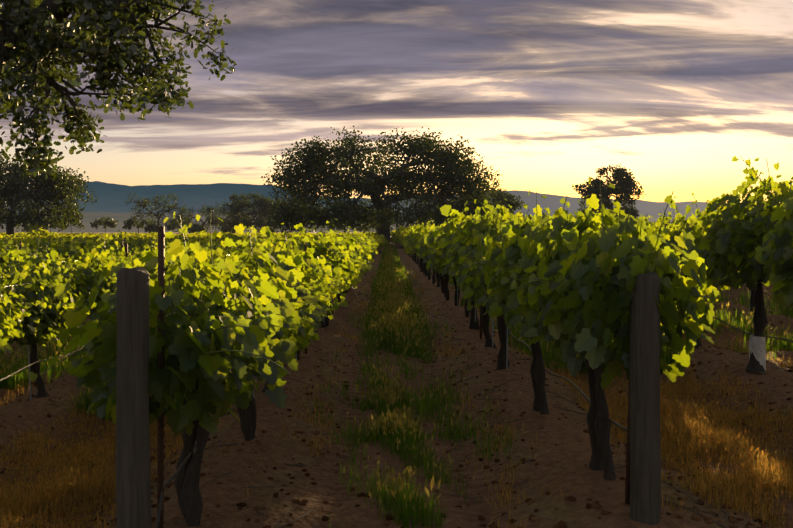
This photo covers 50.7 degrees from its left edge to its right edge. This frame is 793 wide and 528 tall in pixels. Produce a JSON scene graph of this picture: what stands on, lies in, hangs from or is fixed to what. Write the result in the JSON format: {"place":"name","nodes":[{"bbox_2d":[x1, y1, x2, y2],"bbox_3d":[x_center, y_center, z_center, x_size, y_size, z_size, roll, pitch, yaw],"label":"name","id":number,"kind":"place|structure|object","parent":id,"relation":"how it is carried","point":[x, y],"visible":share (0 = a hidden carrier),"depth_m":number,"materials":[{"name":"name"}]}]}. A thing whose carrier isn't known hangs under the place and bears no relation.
{"place":"outdoors","nodes":[
{"label":"outdoors","id":0,"kind":"place"},
{"bbox_2d":[0,211,672,232],"bbox_3d":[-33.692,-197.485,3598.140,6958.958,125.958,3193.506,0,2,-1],"label":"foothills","id":1,"kind":"structure","parent":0,"point":[88,218],"depth_m":3461.57,"materials":[{"name":"green plant"}]},
{"bbox_2d":[4,181,719,219],"bbox_3d":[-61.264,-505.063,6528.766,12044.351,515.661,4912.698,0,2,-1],"label":"mountains","id":2,"kind":"structure","parent":0,"point":[111,197],"depth_m":7821.88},
{"bbox_2d":[0,232,792,527],"bbox_3d":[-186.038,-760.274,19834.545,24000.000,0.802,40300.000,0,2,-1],"label":"ground","id":3,"kind":"structure","parent":0,"point":[570,452],"depth_m":6.83,"materials":[{"name":"soil"}]},
{"bbox_2d":[5,236,23,246],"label":"vine","id":4,"kind":"object","parent":3,"relation":"on","point":[15,242],"visible":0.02,"depth_m":30.54,"materials":[{"name":"green plant"}]},
{"bbox_2d":[0,252,29,288],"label":"vine","id":5,"kind":"object","parent":3,"relation":"on","point":[4,269],"visible":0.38,"depth_m":13.13,"materials":[{"name":"green plant"}]},
{"bbox_2d":[1,233,38,239],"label":"vine","id":6,"kind":"object","parent":3,"relation":"on","point":[22,237],"visible":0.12,"depth_m":59.19,"materials":[{"name":"green plant"}]},
{"bbox_2d":[0,232,41,264],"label":"vine","id":7,"kind":"object","parent":3,"relation":"on","point":[5,248],"visible":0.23,"depth_m":18.96,"materials":[{"name":"green plant"}]},
{"bbox_2d":[0,263,51,357],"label":"vine","id":8,"kind":"object","parent":3,"relation":"on","point":[10,312],"visible":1,"depth_m":7.42,"materials":[{"name":"green plant"}]},
{"bbox_2d":[4,227,52,238],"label":"vine","id":9,"kind":"object","parent":3,"relation":"on","point":[39,231],"visible":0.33,"depth_m":73.05,"materials":[{"name":"green plant"}]},
{"bbox_2d":[3,233,55,241],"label":"vine","id":10,"kind":"object","parent":3,"relation":"on","point":[43,238],"visible":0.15,"depth_m":44.15,"materials":[{"name":"green plant"}]},
{"bbox_2d":[0,236,70,301],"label":"vine","id":11,"kind":"object","parent":3,"relation":"on","point":[19,261],"visible":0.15,"depth_m":14.46,"materials":[{"name":"green plant"}]},
{"bbox_2d":[18,231,59,252],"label":"vine","id":12,"kind":"object","parent":3,"relation":"on","point":[34,243],"visible":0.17,"depth_m":26.33,"materials":[{"name":"green plant"}]},
{"bbox_2d":[28,243,62,262],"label":"vine","id":13,"kind":"object","parent":3,"relation":"on","point":[34,251],"visible":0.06,"depth_m":20.74,"materials":[{"name":"green plant"}]},
{"bbox_2d":[0,154,98,234],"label":"oak","id":14,"kind":"object","parent":3,"relation":"on","point":[66,186],"visible":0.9,"depth_m":134.15,"materials":[{"name":"green plant"}]},
{"bbox_2d":[0,255,104,399],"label":"vine","id":15,"kind":"object","parent":3,"relation":"on","point":[47,320],"visible":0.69,"depth_m":8.61,"materials":[{"name":"green plant"}]},
{"bbox_2d":[42,237,76,245],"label":"vine","id":16,"kind":"object","parent":3,"relation":"on","point":[60,242],"visible":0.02,"depth_m":28.37,"materials":[{"name":"green plant"}]},
{"bbox_2d":[41,233,98,267],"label":"vine","id":17,"kind":"object","parent":3,"relation":"on","point":[81,246],"visible":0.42,"depth_m":22.15,"materials":[{"name":"green plant"}]},
{"bbox_2d":[44,233,102,243],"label":"vine","id":18,"kind":"object","parent":3,"relation":"on","point":[94,239],"visible":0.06,"depth_m":45.03,"materials":[{"name":"green plant"}]},
{"bbox_2d":[57,230,89,245],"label":"vine","id":19,"kind":"object","parent":3,"relation":"on","point":[60,239],"visible":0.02,"depth_m":35.98,"materials":[{"name":"green plant"}]},
{"bbox_2d":[61,249,87,271],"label":"vine","id":20,"kind":"object","parent":3,"relation":"on","point":[75,262],"visible":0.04,"depth_m":16.25,"materials":[{"name":"green plant"}]},
{"bbox_2d":[88,237,110,248],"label":"vine","id":21,"kind":"object","parent":3,"relation":"on","point":[100,243],"visible":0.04,"depth_m":32.52,"materials":[{"name":"green plant"}]},
{"bbox_2d":[85,239,116,256],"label":"vine","id":22,"kind":"object","parent":3,"relation":"on","point":[99,251],"visible":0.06,"depth_m":24.73,"materials":[{"name":"green plant"}]},
{"bbox_2d":[50,236,170,318],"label":"vine","id":23,"kind":"object","parent":3,"relation":"on","point":[109,282],"visible":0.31,"depth_m":10.08,"materials":[{"name":"green plant"}]},
{"bbox_2d":[89,236,136,245],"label":"vine","id":24,"kind":"object","parent":3,"relation":"on","point":[90,244],"depth_m":38.42,"materials":[{"name":"green plant"}]},
{"bbox_2d":[100,233,126,240],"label":"vine","id":25,"kind":"object","parent":3,"relation":"on","point":[107,237],"visible":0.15,"depth_m":70.35,"materials":[{"name":"green plant"}]},
{"bbox_2d":[100,242,133,253],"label":"vine","id":26,"kind":"object","parent":3,"relation":"on","point":[115,248],"visible":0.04,"depth_m":26.31,"materials":[{"name":"green plant"}]},
{"bbox_2d":[0,0,236,179],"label":"tree","id":27,"kind":"object","parent":3,"relation":"on","point":[41,41],"visible":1,"depth_m":6.71,"materials":[{"name":"green plant"}]},
{"bbox_2d":[103,230,133,247],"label":"vine","id":28,"kind":"object","parent":3,"relation":"on","point":[119,240],"visible":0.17,"depth_m":33.98,"materials":[{"name":"green plant"}]},
{"bbox_2d":[116,267,151,527],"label":"end post","id":29,"kind":"object","parent":3,"relation":"on","point":[133,484],"visible":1,"depth_m":3.75,"materials":[{"name":"grey wood"}]},
{"bbox_2d":[123,236,145,251],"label":"vine","id":30,"kind":"object","parent":3,"relation":"on","point":[140,243],"visible":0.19,"depth_m":28.45,"materials":[{"name":"green plant"}]},
{"bbox_2d":[129,233,150,237],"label":"vine","id":31,"kind":"object","parent":3,"relation":"on","point":[146,235],"visible":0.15,"depth_m":97.55,"materials":[{"name":"green plant"}]},
{"bbox_2d":[134,235,157,249],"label":"vine","id":32,"kind":"object","parent":3,"relation":"on","point":[149,243],"depth_m":30.20,"materials":[{"name":"green plant"}]},
{"bbox_2d":[116,242,178,275],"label":"vine","id":33,"kind":"object","parent":3,"relation":"on","point":[140,255],"visible":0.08,"depth_m":12.29,"materials":[{"name":"green plant"}]},
{"bbox_2d":[132,237,169,254],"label":"vine","id":34,"kind":"object","parent":3,"relation":"on","point":[147,246],"visible":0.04,"depth_m":21.98,"materials":[{"name":"green plant"}]},
{"bbox_2d":[125,193,187,231],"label":"tree","id":35,"kind":"object","parent":3,"relation":"on","point":[145,203],"visible":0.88,"depth_m":230.47,"materials":[{"name":"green plant"}]},
{"bbox_2d":[157,226,164,527],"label":"metal stake","id":36,"kind":"object","parent":3,"relation":"on","point":[161,359],"visible":0.77,"depth_m":4.13,"materials":[{"name":"grey metal"}]},
{"bbox_2d":[134,233,194,243],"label":"vine","id":37,"kind":"object","parent":3,"relation":"on","point":[180,237],"visible":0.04,"depth_m":42.17,"materials":[{"name":"green plant"}]},
{"bbox_2d":[156,235,194,256],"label":"vine","id":38,"kind":"object","parent":3,"relation":"on","point":[190,252],"visible":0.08,"depth_m":23.95,"materials":[{"name":"green plant"}]},
{"bbox_2d":[29,210,326,526],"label":"vine","id":39,"kind":"object","parent":3,"relation":"on","point":[226,326],"visible":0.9,"depth_m":4.18,"materials":[{"name":"green plant"}]},
{"bbox_2d":[181,235,207,241],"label":"vine","id":40,"kind":"object","parent":3,"relation":"on","point":[200,239],"visible":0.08,"depth_m":58.91,"materials":[{"name":"green plant"}]},
{"bbox_2d":[178,202,226,230],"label":"tree","id":41,"kind":"object","parent":3,"relation":"on","point":[202,211],"visible":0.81,"depth_m":234.83,"materials":[{"name":"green plant"}]},
{"bbox_2d":[190,245,214,262],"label":"vine","id":42,"kind":"object","parent":3,"relation":"on","point":[207,256],"depth_m":16.89,"materials":[{"name":"green plant"}]},
{"bbox_2d":[194,239,217,246],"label":"vine","id":43,"kind":"object","parent":3,"relation":"on","point":[201,242],"visible":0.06,"depth_m":49.78,"materials":[{"name":"green plant"}]},
{"bbox_2d":[195,230,226,241],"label":"vine","id":44,"kind":"object","parent":3,"relation":"on","point":[207,237],"visible":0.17,"depth_m":64.46,"materials":[{"name":"green plant"}]},
{"bbox_2d":[207,239,229,254],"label":"vine","id":45,"kind":"object","parent":3,"relation":"on","point":[215,246],"visible":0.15,"depth_m":29.82,"materials":[{"name":"green plant"}]},
{"bbox_2d":[216,234,239,243],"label":"vine","id":46,"kind":"object","parent":3,"relation":"on","point":[222,238],"depth_m":45.58,"materials":[{"name":"green plant"}]},
{"bbox_2d":[226,231,252,241],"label":"vine","id":47,"kind":"object","parent":3,"relation":"on","point":[236,239],"visible":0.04,"depth_m":33.94,"materials":[{"name":"green plant"}]},
{"bbox_2d":[225,227,257,253],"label":"vine","id":48,"kind":"object","parent":3,"relation":"on","point":[248,241],"visible":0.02,"depth_m":22.04,"materials":[{"name":"green plant"}]},
{"bbox_2d":[215,192,287,229],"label":"leafy oak","id":49,"kind":"object","parent":3,"relation":"on","point":[261,207],"visible":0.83,"depth_m":220.67,"materials":[{"name":"green plant"}]},
{"bbox_2d":[200,221,337,391],"bbox_3d":[-1.247,0.463,8.667,1.298,1.766,2.118,-2,5,-3],"label":"vine","id":50,"kind":"object","parent":3,"relation":"on","point":[314,269],"visible":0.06,"depth_m":8.54,"materials":[{"name":"green plant"}]},
{"bbox_2d":[208,226,346,440],"bbox_3d":[-1.168,0.549,6.746,1.550,1.725,1.983,-1,4,-4],"label":"vine","id":51,"kind":"object","parent":3,"relation":"on","point":[249,413],"visible":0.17,"depth_m":6.66,"materials":[{"name":"green plant"}]},
{"bbox_2d":[250,219,352,341],"bbox_3d":[-1.340,0.269,12.564,1.416,1.834,2.118,-3,4,2],"label":"vine","id":52,"kind":"object","parent":3,"relation":"on","point":[329,251],"visible":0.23,"depth_m":12.33,"materials":[{"name":"green plant"}]},
{"bbox_2d":[290,242,356,359],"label":"vine","id":53,"kind":"object","parent":3,"relation":"on","point":[330,292],"visible":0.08,"depth_m":10.53,"materials":[{"name":"green plant"}]},
{"bbox_2d":[317,230,367,327],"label":"vine","id":54,"kind":"object","parent":3,"relation":"on","point":[348,273],"visible":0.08,"depth_m":14.65,"materials":[{"name":"green plant"}]},
{"bbox_2d":[328,236,360,314],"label":"vine","id":55,"kind":"object","parent":3,"relation":"on","point":[348,286],"depth_m":16.48,"materials":[{"name":"green plant"}]},
{"bbox_2d":[325,227,372,302],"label":"vine","id":56,"kind":"object","parent":3,"relation":"on","point":[358,249],"visible":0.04,"depth_m":18.46,"materials":[{"name":"green plant"}]},
{"bbox_2d":[22,213,679,233],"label":"tree line","id":57,"kind":"object","parent":3,"relation":"on","point":[150,227],"visible":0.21,"depth_m":264.26,"materials":[{"name":"green plant"}]},
{"bbox_2d":[336,226,372,251],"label":"vine","id":58,"kind":"object","parent":3,"relation":"on","point":[356,238],"visible":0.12,"depth_m":27.87,"materials":[{"name":"green plant"}]},
{"bbox_2d":[344,237,372,292],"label":"vine","id":59,"kind":"object","parent":3,"relation":"on","point":[362,272],"visible":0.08,"depth_m":22.53,"materials":[{"name":"green plant"}]},
{"bbox_2d":[343,234,373,288],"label":"vine","id":60,"kind":"object","parent":3,"relation":"on","point":[368,247],"visible":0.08,"depth_m":24.39,"materials":[{"name":"green plant"}]},
{"bbox_2d":[356,233,373,251],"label":"vine","id":61,"kind":"object","parent":3,"relation":"on","point":[366,238],"visible":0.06,"depth_m":31.89,"materials":[{"name":"green plant"}]},
{"bbox_2d":[361,232,377,261],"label":"vine","id":62,"kind":"object","parent":3,"relation":"on","point":[373,254],"visible":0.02,"depth_m":30.14,"materials":[{"name":"green plant"}]},
{"bbox_2d":[360,231,378,255],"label":"vine","id":63,"kind":"object","parent":3,"relation":"on","point":[373,240],"visible":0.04,"depth_m":33.82,"materials":[{"name":"green plant"}]},
{"bbox_2d":[366,232,383,251],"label":"vine","id":64,"kind":"object","parent":3,"relation":"on","point":[376,237],"visible":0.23,"depth_m":49.47,"materials":[{"name":"green plant"}]},
{"bbox_2d":[374,236,388,253],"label":"vine","id":65,"kind":"object","parent":3,"relation":"on","point":[384,243],"visible":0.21,"depth_m":65.36,"materials":[{"name":"green plant"}]},
{"bbox_2d":[261,125,509,243],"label":"oak","id":66,"kind":"object","parent":3,"relation":"on","point":[313,167],"visible":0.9,"depth_m":87.57,"materials":[{"name":"green plant"}]},
{"bbox_2d":[20,223,756,353],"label":"stakes","id":67,"kind":"object","parent":3,"relation":"on","point":[126,247],"visible":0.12,"depth_m":12.20,"materials":[{"name":"brown wood"}]},
{"bbox_2d":[5,244,769,334],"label":"trellis wires","id":68,"kind":"object","parent":67,"relation":"attached to","point":[229,254],"visible":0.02,"depth_m":8.33,"materials":[{"name":"grey"}]},
{"bbox_2d":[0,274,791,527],"bbox_3d":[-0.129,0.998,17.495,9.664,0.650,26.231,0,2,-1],"label":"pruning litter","id":69,"kind":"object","parent":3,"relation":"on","point":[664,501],"visible":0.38,"depth_m":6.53,"materials":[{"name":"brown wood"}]},
{"bbox_2d":[390,233,401,248],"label":"vine","id":70,"kind":"object","parent":3,"relation":"on","point":[392,238],"visible":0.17,"depth_m":81.48,"materials":[{"name":"green plant"}]},
{"bbox_2d":[0,274,792,527],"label":"dry grass","id":71,"kind":"structure","parent":3,"relation":"on","point":[777,474],"depth_m":6.44,"materials":[{"name":"plant"}]},
{"bbox_2d":[0,244,792,527],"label":"green grass","id":72,"kind":"structure","parent":3,"relation":"on","point":[398,324],"depth_m":9.11,"materials":[{"name":"green plant"}]},
{"bbox_2d":[0,272,792,527],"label":"soil clods","id":73,"kind":"object","parent":3,"relation":"on","point":[593,505],"visible":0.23,"depth_m":6.06,"materials":[{"name":"brown soil"}]},
{"bbox_2d":[0,255,792,527],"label":"drip hose","id":74,"kind":"object","parent":3,"relation":"on","point":[234,407],"visible":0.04,"depth_m":6.28,"materials":[{"name":"grey"}]},
{"bbox_2d":[394,226,405,248],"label":"vine","id":75,"kind":"object","parent":3,"relation":"on","point":[398,230],"visible":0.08,"depth_m":66.29,"materials":[{"name":"green plant"}]},
{"bbox_2d":[395,225,409,254],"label":"vine","id":76,"kind":"object","parent":3,"relation":"on","point":[400,233],"visible":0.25,"depth_m":56.24,"materials":[{"name":"green plant"}]},
{"bbox_2d":[401,224,416,259],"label":"vine","id":77,"kind":"object","parent":3,"relation":"on","point":[403,238],"visible":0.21,"depth_m":47.95,"materials":[{"name":"green plant"}]},
{"bbox_2d":[403,240,418,264],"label":"vine","id":78,"kind":"object","parent":3,"relation":"on","point":[416,260],"visible":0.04,"depth_m":40.57,"materials":[{"name":"green plant"}]},
{"bbox_2d":[404,234,421,268],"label":"vine","id":79,"kind":"object","parent":3,"relation":"on","point":[406,237],"visible":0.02,"depth_m":34.48,"materials":[{"name":"green plant"}]},
{"bbox_2d":[406,222,422,266],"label":"vine","id":80,"kind":"object","parent":3,"relation":"on","point":[411,227],"visible":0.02,"depth_m":36.50,"materials":[{"name":"green plant"}]},
{"bbox_2d":[405,220,430,276],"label":"vine","id":81,"kind":"object","parent":3,"relation":"on","point":[416,235],"visible":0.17,"depth_m":28.54,"materials":[{"name":"green plant"}]},
{"bbox_2d":[407,220,430,271],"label":"vine","id":82,"kind":"object","parent":3,"relation":"on","point":[422,263],"visible":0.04,"depth_m":32.59,"materials":[{"name":"green plant"}]},
{"bbox_2d":[412,220,436,279],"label":"vine","id":83,"kind":"object","parent":3,"relation":"on","point":[414,244],"visible":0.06,"depth_m":26.80,"materials":[{"name":"green plant"}]},
{"bbox_2d":[413,226,437,283],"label":"vine","id":84,"kind":"object","parent":3,"relation":"on","point":[433,276],"visible":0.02,"depth_m":24.76,"materials":[{"name":"green plant"}]},
{"bbox_2d":[417,243,439,286],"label":"vine","id":85,"kind":"object","parent":3,"relation":"on","point":[438,279],"visible":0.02,"depth_m":22.83,"materials":[{"name":"brown plant"}]},
{"bbox_2d":[415,216,446,292],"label":"vine","id":86,"kind":"object","parent":3,"relation":"on","point":[421,247],"visible":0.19,"depth_m":20.87,"materials":[{"name":"green plant"}]},
{"bbox_2d":[424,221,449,300],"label":"vine","id":87,"kind":"object","parent":3,"relation":"on","point":[437,267],"visible":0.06,"depth_m":18.89,"materials":[{"name":"green plant"}]},
{"bbox_2d":[425,232,459,305],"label":"vine","id":88,"kind":"object","parent":3,"relation":"on","point":[433,255],"visible":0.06,"depth_m":17.12,"materials":[{"name":"green plant"}]},
{"bbox_2d":[441,255,469,316],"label":"vine","id":89,"kind":"object","parent":3,"relation":"on","point":[466,302],"depth_m":15.04,"materials":[{"name":"brown plant"}]},
{"bbox_2d":[424,189,512,329],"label":"vine","id":90,"kind":"object","parent":3,"relation":"on","point":[448,229],"visible":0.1,"depth_m":13.09,"materials":[{"name":"green plant"}]},
{"bbox_2d":[438,195,536,347],"bbox_3d":[1.315,0.135,11.232,1.552,2.048,2.260,0,2,0],"label":"vine","id":91,"kind":"object","parent":3,"relation":"on","point":[475,226],"visible":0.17,"depth_m":10.95,"materials":[{"name":"green plant"}]},
{"bbox_2d":[444,205,531,370],"bbox_3d":[1.197,0.294,9.272,1.257,1.919,2.147,0,2,-4],"label":"vine","id":92,"kind":"object","parent":3,"relation":"on","point":[471,281],"visible":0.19,"depth_m":9.27,"materials":[{"name":"green plant"}]},
{"bbox_2d":[455,187,524,214],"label":"oak","id":93,"kind":"object","parent":3,"relation":"on","point":[511,197],"visible":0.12,"depth_m":147.78,"materials":[{"name":"green plant"}]},
{"bbox_2d":[456,189,589,414],"bbox_3d":[1.171,0.321,7.283,1.311,1.944,2.302,0,2,12],"label":"vine","id":94,"kind":"object","parent":3,"relation":"on","point":[505,250],"visible":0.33,"depth_m":7.01,"materials":[{"name":"green plant"}]},
{"bbox_2d":[568,199,594,220],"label":"vine","id":95,"kind":"object","parent":3,"relation":"on","point":[578,211],"depth_m":16.00,"materials":[{"name":"green plant"}]},
{"bbox_2d":[487,177,720,480],"bbox_3d":[1.223,0.400,5.263,1.344,1.910,2.318,0,2,9],"label":"vine","id":96,"kind":"object","parent":3,"relation":"on","point":[577,283],"visible":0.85,"depth_m":4.59,"materials":[{"name":"green plant"}]},
{"bbox_2d":[571,163,645,218],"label":"oak","id":97,"kind":"object","parent":3,"relation":"on","point":[625,188],"visible":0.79,"depth_m":186.89,"materials":[{"name":"green plant"}]},
{"bbox_2d":[593,198,647,232],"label":"vine","id":98,"kind":"object","parent":3,"relation":"on","point":[606,227],"visible":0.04,"depth_m":14.60,"materials":[{"name":"green plant"}]},
{"bbox_2d":[625,381,629,504],"bbox_3d":[1.323,0.698,4.719,0.047,1.710,0.108,-1,2,-14],"label":"metal stake","id":99,"kind":"object","parent":3,"relation":"on","point":[627,489],"depth_m":4.74,"materials":[{"name":"grey metal"}]},
{"bbox_2d":[628,214,658,233],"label":"vine","id":100,"kind":"object","parent":3,"relation":"on","point":[655,230],"depth_m":12.43,"materials":[{"name":"green plant"}]},
{"bbox_2d":[630,272,660,524],"bbox_3d":[1.303,0.857,4.371,0.164,1.623,0.164,-2,3,-33],"label":"end post","id":101,"kind":"object","parent":3,"relation":"on","point":[645,478],"visible":0.94,"depth_m":4.30,"materials":[{"name":"grey wood"}]},
{"bbox_2d":[652,210,690,289],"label":"vine","id":102,"kind":"object","parent":3,"relation":"on","point":[656,224],"visible":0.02,"depth_m":18.39,"materials":[{"name":"green plant"}]},
{"bbox_2d":[655,193,740,347],"bbox_3d":[3.784,0.096,10.668,1.330,1.955,2.147,0,1,0],"label":"vine","id":103,"kind":"object","parent":3,"relation":"on","point":[672,232],"visible":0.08,"depth_m":10.43,"materials":[{"name":"green plant"}]},
{"bbox_2d":[687,156,792,371],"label":"vine","id":104,"kind":"object","parent":3,"relation":"on","point":[733,231],"visible":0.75,"depth_m":8.57,"materials":[{"name":"green plant"}]},
{"bbox_2d":[749,335,765,372],"bbox_3d":[3.764,0.946,8.731,0.163,0.406,0.171,0,2,-1],"label":"trunk wrap","id":105,"kind":"object","parent":104,"relation":"attached to","point":[757,346],"visible":0.54,"depth_m":8.66,"materials":[{"name":"white plastic"}]},
{"bbox_2d":[749,198,765,314],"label":"vine","id":106,"kind":"object","parent":3,"relation":"on","point":[752,298],"depth_m":14.46,"materials":[{"name":"brown plant"}]},
{"bbox_2d":[754,196,792,308],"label":"vine","id":107,"kind":"object","parent":3,"relation":"on","point":[774,253],"visible":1,"depth_m":7.11,"materials":[{"name":"green plant"}]},
{"bbox_2d":[0,0,792,202],"label":"sky","id":108,"kind":"structure","parent":0,"point":[551,93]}
]}

